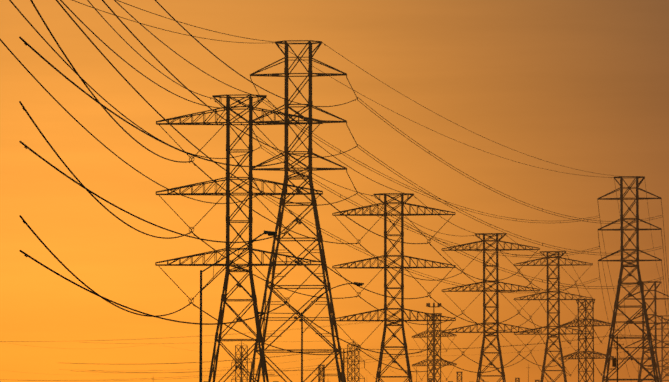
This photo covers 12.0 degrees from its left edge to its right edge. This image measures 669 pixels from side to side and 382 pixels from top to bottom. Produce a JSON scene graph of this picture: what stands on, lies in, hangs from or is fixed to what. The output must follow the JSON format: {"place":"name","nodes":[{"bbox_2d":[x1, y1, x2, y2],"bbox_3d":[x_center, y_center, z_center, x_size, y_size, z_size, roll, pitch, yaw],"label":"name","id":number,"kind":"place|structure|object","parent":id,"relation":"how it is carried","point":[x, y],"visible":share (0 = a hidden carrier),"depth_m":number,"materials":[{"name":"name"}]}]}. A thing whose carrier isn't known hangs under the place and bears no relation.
{"place":"outdoors","nodes":[
{"label":"outdoors","id":0,"kind":"place"},
{"bbox_2d":[0,0,668,381],"label":"sky","id":1,"kind":"structure","parent":0,"point":[583,85],"materials":[{"name":"orange"}]},
{"label":"ground","id":2,"kind":"structure","parent":0,"visible":0},
{"bbox_2d":[199,230,276,381],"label":"street light","id":3,"kind":"object","parent":2,"relation":"on","point":[271,233],"visible":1,"depth_m":228.58,"materials":[{"name":"paint"}]},
{"bbox_2d":[155,94,322,381],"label":"tower","id":4,"kind":"structure","parent":2,"relation":"on","point":[228,248],"depth_m":403.81,"materials":[{"name":"metal"}]},
{"bbox_2d":[231,341,251,381],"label":"tower","id":5,"kind":"structure","parent":2,"relation":"on","point":[241,354],"depth_m":752.26,"materials":[{"name":"metal"}]},
{"bbox_2d":[249,40,357,381],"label":"tower","id":6,"kind":"structure","parent":2,"relation":"on","point":[318,237],"depth_m":502.96,"materials":[{"name":"metal"}]},
{"bbox_2d":[257,282,363,381],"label":"street light","id":7,"kind":"object","parent":2,"relation":"on","point":[354,283],"visible":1,"depth_m":307.47,"materials":[{"name":"paint"}]},
{"bbox_2d":[318,365,324,381],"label":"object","id":8,"kind":"object","parent":2,"relation":"on","point":[319,370],"visible":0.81,"depth_m":751.92,"materials":[{"name":"metal"}]},
{"bbox_2d":[0,0,668,381],"bbox_3d":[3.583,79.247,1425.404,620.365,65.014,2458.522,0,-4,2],"label":"conductors","id":9,"kind":"object","parent":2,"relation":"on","point":[606,286],"visible":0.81,"depth_m":433.80,"materials":[{"name":"metal"}]},
{"bbox_2d":[338,349,354,379],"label":"utility pole","id":10,"kind":"object","parent":2,"relation":"on","point":[344,358],"visible":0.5,"depth_m":581.06,"materials":[{"name":"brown wood"}]},
{"bbox_2d":[346,340,364,381],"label":"tower","id":11,"kind":"structure","parent":2,"relation":"on","point":[354,371],"depth_m":751.30,"materials":[{"name":"metal"}]},
{"bbox_2d":[332,193,455,381],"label":"tower","id":12,"kind":"structure","parent":2,"relation":"on","point":[402,202],"depth_m":540.14,"materials":[{"name":"metal"}]},
{"bbox_2d":[426,303,441,381],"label":"mast light","id":13,"kind":"object","parent":2,"relation":"on","point":[428,305],"visible":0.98,"depth_m":839.72,"materials":[{"name":"paint"}]},
{"bbox_2d":[412,313,456,381],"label":"tower","id":14,"kind":"structure","parent":2,"relation":"on","point":[427,331],"depth_m":996.98,"materials":[{"name":"metal"}]},
{"bbox_2d":[456,372,462,381],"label":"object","id":15,"kind":"object","parent":2,"relation":"on","point":[459,375],"visible":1,"depth_m":750.83,"materials":[{"name":"metal"}]},
{"bbox_2d":[442,233,539,381],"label":"tower","id":16,"kind":"structure","parent":2,"relation":"on","point":[496,307],"depth_m":694.81,"materials":[{"name":"metal"}]},
{"bbox_2d":[514,251,592,381],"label":"tower","id":17,"kind":"structure","parent":2,"relation":"on","point":[558,264],"depth_m":830.53,"materials":[{"name":"metal"}]},
{"bbox_2d":[558,299,612,381],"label":"tower","id":18,"kind":"structure","parent":2,"relation":"on","point":[585,326],"depth_m":884.52,"materials":[{"name":"metal"}]},
{"bbox_2d":[609,335,628,381],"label":"utility pole","id":19,"kind":"object","parent":2,"relation":"on","point":[614,361],"visible":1,"depth_m":579.43,"materials":[{"name":"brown wood"}]},
{"bbox_2d":[597,176,663,381],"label":"tower","id":20,"kind":"structure","parent":2,"relation":"on","point":[629,320],"depth_m":768.86,"materials":[{"name":"metal"}]},
{"bbox_2d":[624,281,668,381],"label":"tower","id":21,"kind":"structure","parent":2,"relation":"on","point":[655,323],"depth_m":978.52,"materials":[{"name":"metal"}]},
{"bbox_2d":[648,315,668,381],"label":"tower","id":22,"kind":"structure","parent":2,"relation":"on","point":[662,349],"depth_m":1272.43,"materials":[{"name":"metal"}]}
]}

